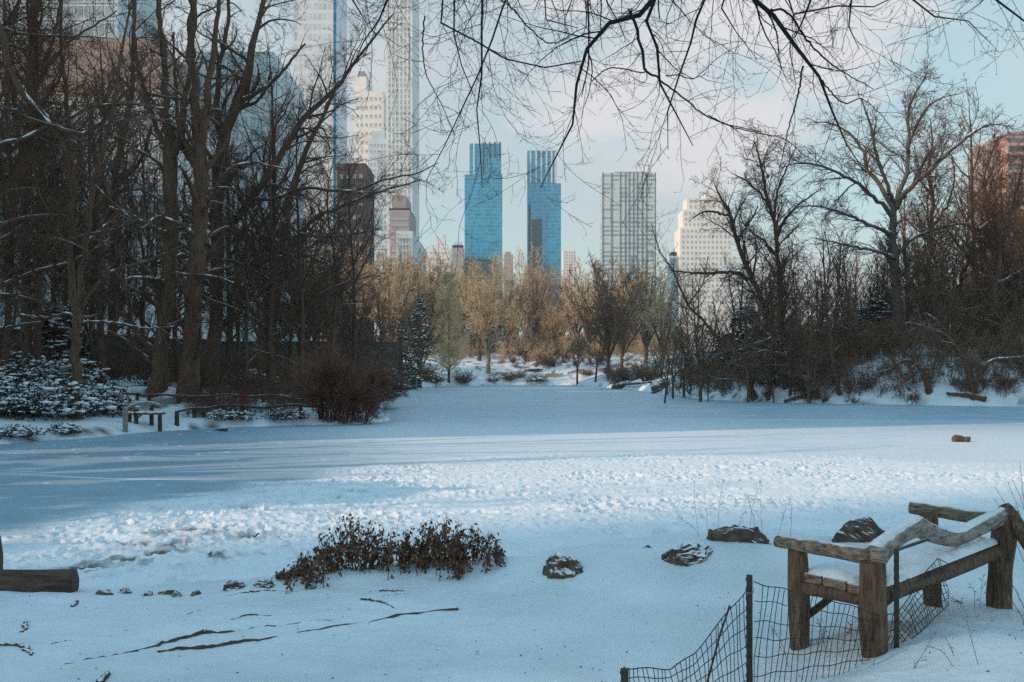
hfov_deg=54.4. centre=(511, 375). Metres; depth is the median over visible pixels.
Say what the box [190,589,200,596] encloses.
edge stone
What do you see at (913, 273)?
slender tree
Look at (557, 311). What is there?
bare tree
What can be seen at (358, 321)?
bare tree
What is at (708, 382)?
slender tree
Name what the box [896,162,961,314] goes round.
slender tree
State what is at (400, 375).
bare tree
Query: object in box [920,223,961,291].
slender tree
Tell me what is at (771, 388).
slender tree
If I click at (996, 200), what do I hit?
slender tree
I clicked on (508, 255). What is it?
masonry tower
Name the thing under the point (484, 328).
bare tree
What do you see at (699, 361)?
slender tree
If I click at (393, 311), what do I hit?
bare tree
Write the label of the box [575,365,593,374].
brown bush
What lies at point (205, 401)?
undergrowth
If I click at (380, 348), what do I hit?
slender tree
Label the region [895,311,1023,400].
leaning tree
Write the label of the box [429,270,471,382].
cypress tree
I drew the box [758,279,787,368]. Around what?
slender tree
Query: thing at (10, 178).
bare tree
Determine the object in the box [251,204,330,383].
slender tree
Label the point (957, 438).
ice log
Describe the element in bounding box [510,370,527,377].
brown bush
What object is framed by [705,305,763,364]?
conifer
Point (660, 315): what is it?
bare tree
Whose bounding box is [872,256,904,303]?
slender tree
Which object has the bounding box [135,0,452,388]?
bare tree
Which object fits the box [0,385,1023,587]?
frozen pond
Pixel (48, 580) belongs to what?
log
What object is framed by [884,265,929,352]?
slender tree
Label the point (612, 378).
brown bush
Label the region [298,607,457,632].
tree root
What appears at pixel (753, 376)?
slender tree
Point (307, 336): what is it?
slender tree
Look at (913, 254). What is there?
slender tree
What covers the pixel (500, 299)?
bare tree
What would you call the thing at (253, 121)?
window
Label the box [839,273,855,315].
slender tree
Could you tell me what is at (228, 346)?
slender tree
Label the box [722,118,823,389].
bare tree
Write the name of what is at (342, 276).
bare tree
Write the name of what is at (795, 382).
slender tree
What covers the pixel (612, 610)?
ground
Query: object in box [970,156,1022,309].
slender tree
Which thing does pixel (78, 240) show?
slender tree
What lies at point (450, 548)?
leafy bush
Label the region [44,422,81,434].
snowy shrub
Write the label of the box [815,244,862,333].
slender tree
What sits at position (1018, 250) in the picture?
slender tree
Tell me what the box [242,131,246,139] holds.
window
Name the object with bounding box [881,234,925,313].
slender tree
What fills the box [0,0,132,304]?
slender tree
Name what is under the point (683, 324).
slender tree
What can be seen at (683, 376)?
slender tree
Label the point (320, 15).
glass skyscraper
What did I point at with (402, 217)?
setback block
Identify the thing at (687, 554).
rock
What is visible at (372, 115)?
stepped block
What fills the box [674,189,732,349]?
apartment tower
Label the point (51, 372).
snowy shrub
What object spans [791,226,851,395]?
bare tree
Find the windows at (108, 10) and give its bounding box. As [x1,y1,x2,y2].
[0,0,113,53]
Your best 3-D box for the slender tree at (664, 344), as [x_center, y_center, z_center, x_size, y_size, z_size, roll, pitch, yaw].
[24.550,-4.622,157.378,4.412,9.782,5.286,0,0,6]
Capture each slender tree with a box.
[0,0,87,388]
[0,0,125,385]
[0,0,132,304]
[0,77,140,352]
[0,153,19,325]
[1,1,178,383]
[1,90,123,364]
[12,195,69,321]
[17,79,131,354]
[42,73,157,367]
[63,124,127,332]
[67,55,191,379]
[74,89,162,380]
[107,70,226,333]
[119,99,234,381]
[173,2,370,388]
[174,17,294,375]
[176,126,322,388]
[202,136,278,369]
[232,213,305,379]
[233,218,285,373]
[248,69,356,387]
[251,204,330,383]
[260,200,342,375]
[276,104,396,365]
[292,220,347,371]
[303,135,391,379]
[306,246,364,367]
[321,280,367,367]
[336,272,391,375]
[362,291,403,373]
[642,301,683,402]
[654,316,678,375]
[654,318,688,397]
[660,319,679,393]
[664,299,704,396]
[668,322,686,369]
[670,266,723,366]
[671,327,698,394]
[673,287,708,358]
[673,334,691,386]
[674,260,749,401]
[686,289,732,374]
[686,305,718,363]
[700,338,725,400]
[706,278,776,402]
[706,297,749,369]
[707,290,738,355]
[708,250,742,336]
[714,248,778,344]
[717,303,744,367]
[725,241,777,345]
[733,251,801,400]
[736,279,777,386]
[742,264,811,384]
[743,300,774,346]
[753,338,780,401]
[755,258,819,363]
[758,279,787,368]
[765,291,790,343]
[766,246,815,321]
[775,246,813,333]
[777,210,846,329]
[778,318,817,400]
[780,273,810,395]
[790,270,836,402]
[799,248,846,341]
[800,258,823,325]
[809,236,839,328]
[810,256,846,322]
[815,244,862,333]
[816,314,848,370]
[820,214,865,334]
[827,256,886,367]
[829,221,860,319]
[831,250,870,320]
[834,250,872,317]
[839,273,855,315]
[846,244,889,326]
[849,266,875,313]
[854,253,886,301]
[859,238,903,308]
[861,179,926,310]
[861,245,889,308]
[866,162,939,309]
[868,234,916,306]
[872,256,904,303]
[875,243,890,312]
[875,253,911,303]
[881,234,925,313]
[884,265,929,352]
[888,208,937,307]
[893,238,941,303]
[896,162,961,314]
[901,223,965,334]
[901,229,925,298]
[908,72,1023,324]
[909,236,939,323]
[910,220,987,350]
[915,263,954,333]
[917,179,961,302]
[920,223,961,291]
[921,239,968,338]
[927,197,971,303]
[938,161,999,298]
[949,147,1023,330]
[951,245,969,293]
[964,134,1021,291]
[964,189,1018,284]
[965,252,1021,341]
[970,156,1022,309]
[974,252,1023,339]
[981,175,1023,280]
[982,147,1022,256]
[991,157,1023,298]
[998,174,1023,284]
[999,203,1023,322]
[999,212,1023,332]
[1009,228,1023,299]
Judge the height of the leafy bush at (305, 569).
0.542 m
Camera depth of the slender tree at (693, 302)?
116.14 m
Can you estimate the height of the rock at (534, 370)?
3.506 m
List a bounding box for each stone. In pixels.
[95,589,113,594]
[118,587,131,593]
[143,591,152,595]
[158,589,180,594]
[172,591,181,596]
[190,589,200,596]
[223,579,244,591]
[253,578,273,588]
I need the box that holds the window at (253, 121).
[250,117,256,125]
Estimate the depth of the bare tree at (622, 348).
249.38 m
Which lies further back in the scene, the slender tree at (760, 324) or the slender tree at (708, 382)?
the slender tree at (760, 324)
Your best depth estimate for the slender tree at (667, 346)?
124.86 m
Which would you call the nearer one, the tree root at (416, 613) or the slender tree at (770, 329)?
the tree root at (416, 613)
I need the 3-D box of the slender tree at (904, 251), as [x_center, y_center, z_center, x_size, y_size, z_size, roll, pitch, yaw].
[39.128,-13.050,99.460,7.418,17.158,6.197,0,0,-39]
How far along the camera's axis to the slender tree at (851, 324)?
87.48 m
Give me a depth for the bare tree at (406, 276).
289.80 m
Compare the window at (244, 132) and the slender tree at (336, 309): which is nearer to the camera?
the slender tree at (336, 309)
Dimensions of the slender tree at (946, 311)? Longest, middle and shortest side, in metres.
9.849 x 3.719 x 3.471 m
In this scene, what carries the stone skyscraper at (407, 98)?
on the ground
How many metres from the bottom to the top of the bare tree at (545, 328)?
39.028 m
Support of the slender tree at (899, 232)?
on the ground
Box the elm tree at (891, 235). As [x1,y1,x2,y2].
[772,53,1023,337]
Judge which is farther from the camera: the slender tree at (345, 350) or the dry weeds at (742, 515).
the slender tree at (345, 350)
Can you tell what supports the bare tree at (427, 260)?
on the ground
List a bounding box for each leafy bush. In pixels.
[271,535,333,592]
[313,508,404,579]
[393,509,469,580]
[455,523,505,574]
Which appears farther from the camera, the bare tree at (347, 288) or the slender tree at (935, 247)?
the bare tree at (347, 288)
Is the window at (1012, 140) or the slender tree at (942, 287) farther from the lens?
the window at (1012, 140)
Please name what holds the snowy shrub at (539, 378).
on the ground
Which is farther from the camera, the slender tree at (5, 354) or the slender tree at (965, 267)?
the slender tree at (965, 267)
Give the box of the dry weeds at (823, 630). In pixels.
[771,611,889,665]
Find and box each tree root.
[0,641,33,655]
[19,621,28,631]
[65,628,204,663]
[70,600,78,606]
[96,671,110,681]
[157,636,277,652]
[205,619,330,633]
[228,589,276,595]
[229,613,270,619]
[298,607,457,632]
[361,597,396,608]
[379,589,410,591]
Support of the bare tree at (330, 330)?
on the ground
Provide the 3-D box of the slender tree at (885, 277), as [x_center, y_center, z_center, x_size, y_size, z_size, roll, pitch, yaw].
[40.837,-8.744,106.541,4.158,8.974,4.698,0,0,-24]
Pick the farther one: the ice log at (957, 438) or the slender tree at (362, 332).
the slender tree at (362, 332)
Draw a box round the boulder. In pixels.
[651,381,669,392]
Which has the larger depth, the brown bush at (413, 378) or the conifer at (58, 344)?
the brown bush at (413, 378)
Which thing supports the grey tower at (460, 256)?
on the ground
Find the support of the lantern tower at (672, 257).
on the ground
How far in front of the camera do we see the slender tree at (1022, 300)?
85.68 m
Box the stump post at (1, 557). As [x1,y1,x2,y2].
[0,535,2,568]
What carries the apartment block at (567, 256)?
on the ground
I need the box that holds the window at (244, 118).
[242,117,246,125]
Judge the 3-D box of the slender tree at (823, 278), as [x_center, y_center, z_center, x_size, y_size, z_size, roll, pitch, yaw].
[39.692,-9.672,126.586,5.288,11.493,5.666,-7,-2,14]
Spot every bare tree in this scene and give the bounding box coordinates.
[0,0,102,379]
[0,0,209,419]
[0,0,215,354]
[74,0,180,372]
[84,0,244,396]
[121,0,294,395]
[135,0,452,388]
[208,39,431,372]
[249,193,384,340]
[262,0,1023,285]
[276,212,355,368]
[294,250,363,366]
[308,239,360,340]
[310,250,359,335]
[318,241,397,315]
[326,279,391,356]
[343,252,395,337]
[347,243,423,339]
[356,251,431,341]
[356,252,434,341]
[361,275,408,370]
[378,249,446,340]
[378,300,426,383]
[383,245,469,329]
[396,284,452,386]
[400,243,465,328]
[407,260,473,341]
[425,252,507,337]
[446,267,499,340]
[450,261,505,360]
[456,252,531,373]
[476,270,531,335]
[480,274,515,333]
[483,242,567,341]
[499,300,536,346]
[508,262,572,338]
[513,263,586,337]
[536,280,578,338]
[537,298,575,343]
[550,254,629,356]
[550,267,608,348]
[558,247,656,377]
[567,295,595,384]
[579,288,620,381]
[586,257,671,368]
[596,268,660,346]
[616,248,682,363]
[631,265,705,363]
[663,146,790,363]
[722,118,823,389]
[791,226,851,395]
[883,94,979,303]
[955,103,1023,341]
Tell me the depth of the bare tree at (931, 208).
103.66 m
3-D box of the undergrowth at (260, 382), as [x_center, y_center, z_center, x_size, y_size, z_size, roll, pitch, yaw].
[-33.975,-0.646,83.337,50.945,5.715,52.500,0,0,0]
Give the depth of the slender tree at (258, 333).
101.81 m
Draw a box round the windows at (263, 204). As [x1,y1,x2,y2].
[224,159,302,323]
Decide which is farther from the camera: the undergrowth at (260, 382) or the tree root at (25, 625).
the undergrowth at (260, 382)
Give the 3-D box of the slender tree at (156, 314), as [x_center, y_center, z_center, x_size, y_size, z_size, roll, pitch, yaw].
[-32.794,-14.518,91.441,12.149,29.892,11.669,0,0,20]
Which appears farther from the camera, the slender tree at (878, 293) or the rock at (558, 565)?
the slender tree at (878, 293)
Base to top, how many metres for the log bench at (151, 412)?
1.380 m
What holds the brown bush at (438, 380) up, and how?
on the ground
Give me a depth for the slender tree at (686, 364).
111.85 m
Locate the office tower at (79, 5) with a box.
[0,0,157,53]
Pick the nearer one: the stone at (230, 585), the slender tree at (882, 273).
the stone at (230, 585)
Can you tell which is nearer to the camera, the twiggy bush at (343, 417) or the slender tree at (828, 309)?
the twiggy bush at (343, 417)
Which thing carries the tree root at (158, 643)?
on the ground
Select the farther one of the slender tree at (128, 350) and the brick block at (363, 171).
the brick block at (363, 171)
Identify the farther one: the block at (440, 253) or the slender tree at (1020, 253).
the block at (440, 253)
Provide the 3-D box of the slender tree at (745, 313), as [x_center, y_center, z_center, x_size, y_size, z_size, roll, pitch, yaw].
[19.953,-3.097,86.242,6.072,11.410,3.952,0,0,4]
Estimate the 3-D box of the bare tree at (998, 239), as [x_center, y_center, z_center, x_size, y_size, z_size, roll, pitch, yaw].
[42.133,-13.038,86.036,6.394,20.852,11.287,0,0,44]
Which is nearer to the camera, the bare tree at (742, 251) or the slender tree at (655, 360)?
the slender tree at (655, 360)
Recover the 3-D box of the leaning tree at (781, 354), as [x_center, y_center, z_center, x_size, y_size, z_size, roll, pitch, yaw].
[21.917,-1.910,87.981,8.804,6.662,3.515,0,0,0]
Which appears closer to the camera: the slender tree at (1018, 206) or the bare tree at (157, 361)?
the bare tree at (157, 361)
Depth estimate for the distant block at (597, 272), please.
1300.00 m
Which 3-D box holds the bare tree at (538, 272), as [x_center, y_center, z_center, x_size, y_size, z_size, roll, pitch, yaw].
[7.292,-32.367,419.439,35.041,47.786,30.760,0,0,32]
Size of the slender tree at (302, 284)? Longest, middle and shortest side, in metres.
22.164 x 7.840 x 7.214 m
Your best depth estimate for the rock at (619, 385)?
175.01 m
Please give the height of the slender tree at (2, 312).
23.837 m
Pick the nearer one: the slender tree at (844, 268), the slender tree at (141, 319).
the slender tree at (141, 319)
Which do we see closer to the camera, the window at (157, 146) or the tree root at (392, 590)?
the tree root at (392, 590)
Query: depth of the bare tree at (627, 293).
299.25 m
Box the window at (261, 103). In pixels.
[259,102,265,111]
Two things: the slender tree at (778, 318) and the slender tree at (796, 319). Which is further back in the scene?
the slender tree at (778, 318)
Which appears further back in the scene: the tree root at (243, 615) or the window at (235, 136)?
the window at (235, 136)
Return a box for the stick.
[214,428,227,430]
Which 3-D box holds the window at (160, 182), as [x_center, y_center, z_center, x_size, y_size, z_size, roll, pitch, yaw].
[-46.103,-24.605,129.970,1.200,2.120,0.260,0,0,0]
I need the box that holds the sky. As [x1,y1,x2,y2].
[161,0,1023,341]
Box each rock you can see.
[524,368,542,371]
[542,552,583,578]
[611,381,632,388]
[661,542,712,566]
[706,524,771,544]
[831,517,884,542]
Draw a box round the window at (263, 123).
[260,117,264,125]
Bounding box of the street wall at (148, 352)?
[0,328,401,371]
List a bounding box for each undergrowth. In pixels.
[0,343,381,397]
[168,376,312,421]
[248,331,401,390]
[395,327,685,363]
[505,346,606,366]
[661,271,1023,404]
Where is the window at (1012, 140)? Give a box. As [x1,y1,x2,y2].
[1009,138,1017,142]
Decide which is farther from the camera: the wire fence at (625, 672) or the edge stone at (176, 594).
the edge stone at (176, 594)
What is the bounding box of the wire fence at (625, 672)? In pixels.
[620,548,948,681]
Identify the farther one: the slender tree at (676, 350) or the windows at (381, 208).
the windows at (381, 208)
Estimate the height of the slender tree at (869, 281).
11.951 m
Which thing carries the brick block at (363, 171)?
on the ground
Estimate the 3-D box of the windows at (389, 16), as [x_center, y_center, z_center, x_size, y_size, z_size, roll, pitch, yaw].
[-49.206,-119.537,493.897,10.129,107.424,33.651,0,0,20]
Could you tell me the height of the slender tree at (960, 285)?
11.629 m
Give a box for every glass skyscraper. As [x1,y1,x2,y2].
[292,0,346,340]
[464,142,502,337]
[527,149,560,338]
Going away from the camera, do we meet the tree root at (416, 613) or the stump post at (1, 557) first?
the tree root at (416, 613)
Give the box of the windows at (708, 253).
[682,252,730,303]
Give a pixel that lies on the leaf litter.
(541, 648)
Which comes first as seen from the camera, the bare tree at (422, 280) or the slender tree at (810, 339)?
the slender tree at (810, 339)
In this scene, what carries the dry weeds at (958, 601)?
on the ground
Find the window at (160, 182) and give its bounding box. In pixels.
[155,179,162,194]
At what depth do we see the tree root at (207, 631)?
7.83 m
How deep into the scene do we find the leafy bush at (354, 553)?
9.99 m
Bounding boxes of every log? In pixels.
[0,569,78,592]
[612,381,651,384]
[784,390,818,402]
[946,392,986,401]
[951,435,970,441]
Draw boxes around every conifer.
[12,301,122,380]
[388,329,420,389]
[398,297,447,387]
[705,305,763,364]
[844,295,909,333]
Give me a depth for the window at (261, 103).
189.95 m
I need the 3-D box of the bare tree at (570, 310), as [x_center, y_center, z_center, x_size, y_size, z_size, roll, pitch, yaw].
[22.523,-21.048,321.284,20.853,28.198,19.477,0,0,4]
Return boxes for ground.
[0,310,1023,681]
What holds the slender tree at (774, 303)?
on the ground
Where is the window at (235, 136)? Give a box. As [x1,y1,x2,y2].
[233,131,238,139]
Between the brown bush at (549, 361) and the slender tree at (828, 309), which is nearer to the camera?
the slender tree at (828, 309)
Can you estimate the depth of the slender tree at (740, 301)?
114.10 m
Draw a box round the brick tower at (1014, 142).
[968,132,1023,272]
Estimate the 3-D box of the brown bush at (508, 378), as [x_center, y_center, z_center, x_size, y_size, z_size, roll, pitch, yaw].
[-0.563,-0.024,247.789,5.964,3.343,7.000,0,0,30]
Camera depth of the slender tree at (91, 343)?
69.44 m
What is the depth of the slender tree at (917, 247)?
116.32 m
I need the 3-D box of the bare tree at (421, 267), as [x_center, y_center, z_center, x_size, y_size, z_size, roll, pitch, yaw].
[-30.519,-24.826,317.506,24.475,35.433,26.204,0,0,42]
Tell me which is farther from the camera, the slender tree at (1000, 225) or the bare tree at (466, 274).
the bare tree at (466, 274)
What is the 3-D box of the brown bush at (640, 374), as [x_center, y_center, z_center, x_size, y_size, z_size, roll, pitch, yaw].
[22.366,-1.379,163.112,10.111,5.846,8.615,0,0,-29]
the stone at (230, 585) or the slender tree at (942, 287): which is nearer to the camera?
the stone at (230, 585)
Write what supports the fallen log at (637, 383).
on the ground
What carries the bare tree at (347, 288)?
on the ground
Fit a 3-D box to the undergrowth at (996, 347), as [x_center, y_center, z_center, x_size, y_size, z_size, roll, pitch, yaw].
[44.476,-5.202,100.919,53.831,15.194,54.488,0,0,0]
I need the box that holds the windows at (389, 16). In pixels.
[388,16,418,238]
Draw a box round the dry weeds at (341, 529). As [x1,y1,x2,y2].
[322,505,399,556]
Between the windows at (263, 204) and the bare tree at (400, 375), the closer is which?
the bare tree at (400, 375)
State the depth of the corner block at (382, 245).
540.00 m
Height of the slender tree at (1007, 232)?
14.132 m
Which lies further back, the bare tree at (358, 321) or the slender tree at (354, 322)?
the bare tree at (358, 321)
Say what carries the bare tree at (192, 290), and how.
on the ground
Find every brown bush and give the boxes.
[403,372,424,384]
[413,362,442,380]
[426,373,445,383]
[450,366,478,384]
[486,374,499,381]
[498,370,518,380]
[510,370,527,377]
[534,354,559,365]
[542,339,565,353]
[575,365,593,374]
[597,361,629,374]
[604,365,635,384]
[611,356,644,380]
[627,352,667,381]
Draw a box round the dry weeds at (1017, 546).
[995,468,1023,624]
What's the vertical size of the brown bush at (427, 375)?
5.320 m
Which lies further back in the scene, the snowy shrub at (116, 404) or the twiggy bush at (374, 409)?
the twiggy bush at (374, 409)
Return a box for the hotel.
[0,39,217,338]
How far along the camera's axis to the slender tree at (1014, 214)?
103.14 m
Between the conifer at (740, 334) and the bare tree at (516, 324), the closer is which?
the conifer at (740, 334)
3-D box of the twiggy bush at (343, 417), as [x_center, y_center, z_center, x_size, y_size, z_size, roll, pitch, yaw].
[-8.054,0.508,47.886,2.941,3.648,3.363,0,0,-45]
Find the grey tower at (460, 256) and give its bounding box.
[452,242,463,338]
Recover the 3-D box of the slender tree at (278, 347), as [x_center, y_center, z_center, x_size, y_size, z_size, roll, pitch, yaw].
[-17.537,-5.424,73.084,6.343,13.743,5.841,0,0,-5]
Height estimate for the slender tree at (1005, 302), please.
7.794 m
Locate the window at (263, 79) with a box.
[259,74,265,83]
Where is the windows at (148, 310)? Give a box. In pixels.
[0,188,208,332]
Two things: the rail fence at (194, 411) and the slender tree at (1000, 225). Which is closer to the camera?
the rail fence at (194, 411)
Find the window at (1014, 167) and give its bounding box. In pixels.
[1009,165,1017,169]
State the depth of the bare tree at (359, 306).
288.39 m
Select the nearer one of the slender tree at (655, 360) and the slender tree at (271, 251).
the slender tree at (271, 251)
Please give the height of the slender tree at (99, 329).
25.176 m
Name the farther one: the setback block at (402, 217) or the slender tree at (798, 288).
the setback block at (402, 217)
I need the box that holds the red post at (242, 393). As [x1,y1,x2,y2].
[238,390,246,411]
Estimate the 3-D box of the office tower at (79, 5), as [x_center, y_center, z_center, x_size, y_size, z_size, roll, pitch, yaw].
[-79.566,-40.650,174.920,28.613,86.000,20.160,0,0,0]
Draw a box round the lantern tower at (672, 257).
[667,252,678,333]
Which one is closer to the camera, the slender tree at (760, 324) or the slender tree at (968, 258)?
the slender tree at (968, 258)
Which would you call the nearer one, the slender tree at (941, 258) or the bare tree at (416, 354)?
the slender tree at (941, 258)
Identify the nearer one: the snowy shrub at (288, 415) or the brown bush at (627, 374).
the snowy shrub at (288, 415)
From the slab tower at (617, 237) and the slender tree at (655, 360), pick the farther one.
the slab tower at (617, 237)
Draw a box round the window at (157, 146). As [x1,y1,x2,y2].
[155,146,162,160]
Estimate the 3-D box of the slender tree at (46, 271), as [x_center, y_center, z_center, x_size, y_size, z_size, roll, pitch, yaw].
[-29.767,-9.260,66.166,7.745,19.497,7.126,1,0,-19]
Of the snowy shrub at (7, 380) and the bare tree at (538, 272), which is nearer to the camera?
the snowy shrub at (7, 380)
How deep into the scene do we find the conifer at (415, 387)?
164.60 m
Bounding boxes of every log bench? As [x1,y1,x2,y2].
[128,401,165,431]
[773,501,1023,657]
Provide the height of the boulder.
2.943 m
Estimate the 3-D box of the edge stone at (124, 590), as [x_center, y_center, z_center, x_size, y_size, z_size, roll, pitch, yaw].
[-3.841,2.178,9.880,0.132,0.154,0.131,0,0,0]
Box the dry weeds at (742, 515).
[681,478,793,535]
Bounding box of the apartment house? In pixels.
[184,52,303,340]
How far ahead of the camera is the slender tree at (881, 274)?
116.32 m
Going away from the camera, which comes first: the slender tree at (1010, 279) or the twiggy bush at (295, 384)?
the twiggy bush at (295, 384)
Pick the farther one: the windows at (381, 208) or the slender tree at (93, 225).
the windows at (381, 208)
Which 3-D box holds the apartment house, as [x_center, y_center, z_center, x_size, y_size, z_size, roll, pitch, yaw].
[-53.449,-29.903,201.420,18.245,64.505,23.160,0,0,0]
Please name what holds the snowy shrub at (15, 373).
on the ground
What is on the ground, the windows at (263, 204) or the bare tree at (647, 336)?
the bare tree at (647, 336)
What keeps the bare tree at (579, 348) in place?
on the ground
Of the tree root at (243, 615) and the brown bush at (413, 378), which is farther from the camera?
the brown bush at (413, 378)
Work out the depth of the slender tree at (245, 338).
63.83 m
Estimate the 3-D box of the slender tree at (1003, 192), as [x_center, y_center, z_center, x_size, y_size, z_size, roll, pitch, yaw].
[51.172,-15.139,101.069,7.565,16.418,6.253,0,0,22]
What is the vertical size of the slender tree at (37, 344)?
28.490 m
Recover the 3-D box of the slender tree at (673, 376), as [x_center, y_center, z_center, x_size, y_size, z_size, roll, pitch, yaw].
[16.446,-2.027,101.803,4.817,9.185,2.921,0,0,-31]
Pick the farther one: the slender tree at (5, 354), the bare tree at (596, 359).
the bare tree at (596, 359)
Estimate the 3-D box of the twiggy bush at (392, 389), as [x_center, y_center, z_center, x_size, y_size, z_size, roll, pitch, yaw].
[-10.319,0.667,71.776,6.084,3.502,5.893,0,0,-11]
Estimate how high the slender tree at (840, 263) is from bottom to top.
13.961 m
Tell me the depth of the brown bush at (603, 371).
223.24 m
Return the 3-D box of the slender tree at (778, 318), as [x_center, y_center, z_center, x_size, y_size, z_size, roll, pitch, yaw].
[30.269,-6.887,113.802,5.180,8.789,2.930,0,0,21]
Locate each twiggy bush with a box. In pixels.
[270,343,345,404]
[293,322,361,422]
[309,352,372,423]
[337,367,394,423]
[346,361,410,406]
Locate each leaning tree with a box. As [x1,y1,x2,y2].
[626,208,758,400]
[711,318,808,388]
[877,302,940,394]
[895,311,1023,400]
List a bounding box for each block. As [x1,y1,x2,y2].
[337,163,373,340]
[353,71,385,164]
[368,131,385,238]
[374,239,385,340]
[389,195,415,329]
[396,231,425,335]
[429,245,450,329]
[562,250,575,339]
[594,260,599,338]
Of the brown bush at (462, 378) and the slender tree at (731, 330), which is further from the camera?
the brown bush at (462, 378)
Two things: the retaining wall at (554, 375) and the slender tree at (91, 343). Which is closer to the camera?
the slender tree at (91, 343)
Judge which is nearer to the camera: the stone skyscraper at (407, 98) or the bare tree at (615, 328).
the bare tree at (615, 328)
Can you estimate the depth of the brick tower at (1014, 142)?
331.14 m
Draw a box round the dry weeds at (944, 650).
[914,618,977,668]
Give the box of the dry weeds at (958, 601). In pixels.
[951,573,993,608]
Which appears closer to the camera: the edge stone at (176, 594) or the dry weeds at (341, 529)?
the edge stone at (176, 594)
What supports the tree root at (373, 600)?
on the ground
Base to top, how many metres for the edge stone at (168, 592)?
0.138 m
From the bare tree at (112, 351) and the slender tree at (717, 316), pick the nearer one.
the bare tree at (112, 351)
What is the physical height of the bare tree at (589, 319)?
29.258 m
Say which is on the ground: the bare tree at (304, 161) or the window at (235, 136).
the bare tree at (304, 161)
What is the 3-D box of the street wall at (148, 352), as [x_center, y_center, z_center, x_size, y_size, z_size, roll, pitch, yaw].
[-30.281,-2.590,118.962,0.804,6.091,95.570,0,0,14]
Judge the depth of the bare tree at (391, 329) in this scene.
149.72 m
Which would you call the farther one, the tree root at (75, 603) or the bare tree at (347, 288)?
the bare tree at (347, 288)
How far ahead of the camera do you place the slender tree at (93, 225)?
67.42 m
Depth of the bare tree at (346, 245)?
156.01 m
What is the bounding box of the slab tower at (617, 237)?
[600,172,655,338]
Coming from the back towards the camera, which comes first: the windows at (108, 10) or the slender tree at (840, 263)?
the windows at (108, 10)
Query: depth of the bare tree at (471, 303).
339.26 m
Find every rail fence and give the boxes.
[115,392,306,404]
[175,404,321,425]
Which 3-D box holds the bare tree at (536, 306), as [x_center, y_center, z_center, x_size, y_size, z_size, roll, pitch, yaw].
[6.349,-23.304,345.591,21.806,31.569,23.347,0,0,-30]
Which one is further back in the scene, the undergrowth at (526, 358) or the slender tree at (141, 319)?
the undergrowth at (526, 358)
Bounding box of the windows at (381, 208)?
[374,208,385,236]
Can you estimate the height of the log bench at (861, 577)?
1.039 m
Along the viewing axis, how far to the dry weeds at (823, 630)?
6.37 m
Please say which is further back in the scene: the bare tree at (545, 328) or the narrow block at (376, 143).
the narrow block at (376, 143)
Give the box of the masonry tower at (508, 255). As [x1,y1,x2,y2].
[504,252,512,337]
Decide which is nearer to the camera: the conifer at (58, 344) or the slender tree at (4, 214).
the slender tree at (4, 214)
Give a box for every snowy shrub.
[0,351,66,381]
[0,366,39,414]
[0,376,98,420]
[0,423,45,439]
[16,355,117,385]
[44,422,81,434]
[80,380,141,417]
[204,408,258,420]
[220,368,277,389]
[259,406,308,420]
[523,372,547,382]
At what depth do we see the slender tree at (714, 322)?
111.48 m
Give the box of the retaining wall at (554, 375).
[545,373,562,376]
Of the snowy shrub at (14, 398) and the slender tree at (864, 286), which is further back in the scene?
the slender tree at (864, 286)
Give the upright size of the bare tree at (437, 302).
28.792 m
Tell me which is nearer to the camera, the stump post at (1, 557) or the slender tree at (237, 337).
the stump post at (1, 557)
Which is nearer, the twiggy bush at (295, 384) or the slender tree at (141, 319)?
the twiggy bush at (295, 384)
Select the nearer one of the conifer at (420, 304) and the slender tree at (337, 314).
the slender tree at (337, 314)
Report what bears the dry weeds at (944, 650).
on the ground
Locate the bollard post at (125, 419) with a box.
[123,407,128,432]
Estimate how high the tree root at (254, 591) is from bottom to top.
0.055 m
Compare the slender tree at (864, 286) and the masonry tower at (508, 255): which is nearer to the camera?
the slender tree at (864, 286)
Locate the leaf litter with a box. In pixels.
[27,558,1022,681]
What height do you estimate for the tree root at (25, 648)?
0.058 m
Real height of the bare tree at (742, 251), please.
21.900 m
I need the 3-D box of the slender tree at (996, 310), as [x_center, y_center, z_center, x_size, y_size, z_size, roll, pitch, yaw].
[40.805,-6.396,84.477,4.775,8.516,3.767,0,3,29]
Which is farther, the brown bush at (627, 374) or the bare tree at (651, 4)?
the brown bush at (627, 374)
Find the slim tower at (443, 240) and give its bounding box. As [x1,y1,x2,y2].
[437,234,445,247]
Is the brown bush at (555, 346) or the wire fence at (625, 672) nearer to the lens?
the wire fence at (625, 672)
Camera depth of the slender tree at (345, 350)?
95.59 m
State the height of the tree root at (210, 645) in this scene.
0.068 m
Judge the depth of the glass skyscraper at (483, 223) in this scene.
1040.00 m
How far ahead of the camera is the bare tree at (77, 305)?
40.73 m
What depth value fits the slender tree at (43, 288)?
109.22 m
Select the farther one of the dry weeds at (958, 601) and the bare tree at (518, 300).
the bare tree at (518, 300)
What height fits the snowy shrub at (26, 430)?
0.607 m
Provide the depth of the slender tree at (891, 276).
105.01 m
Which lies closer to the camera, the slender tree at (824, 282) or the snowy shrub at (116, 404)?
the snowy shrub at (116, 404)
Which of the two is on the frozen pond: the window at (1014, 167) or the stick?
the stick
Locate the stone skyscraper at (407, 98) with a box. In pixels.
[386,0,418,333]
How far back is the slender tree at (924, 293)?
88.38 m

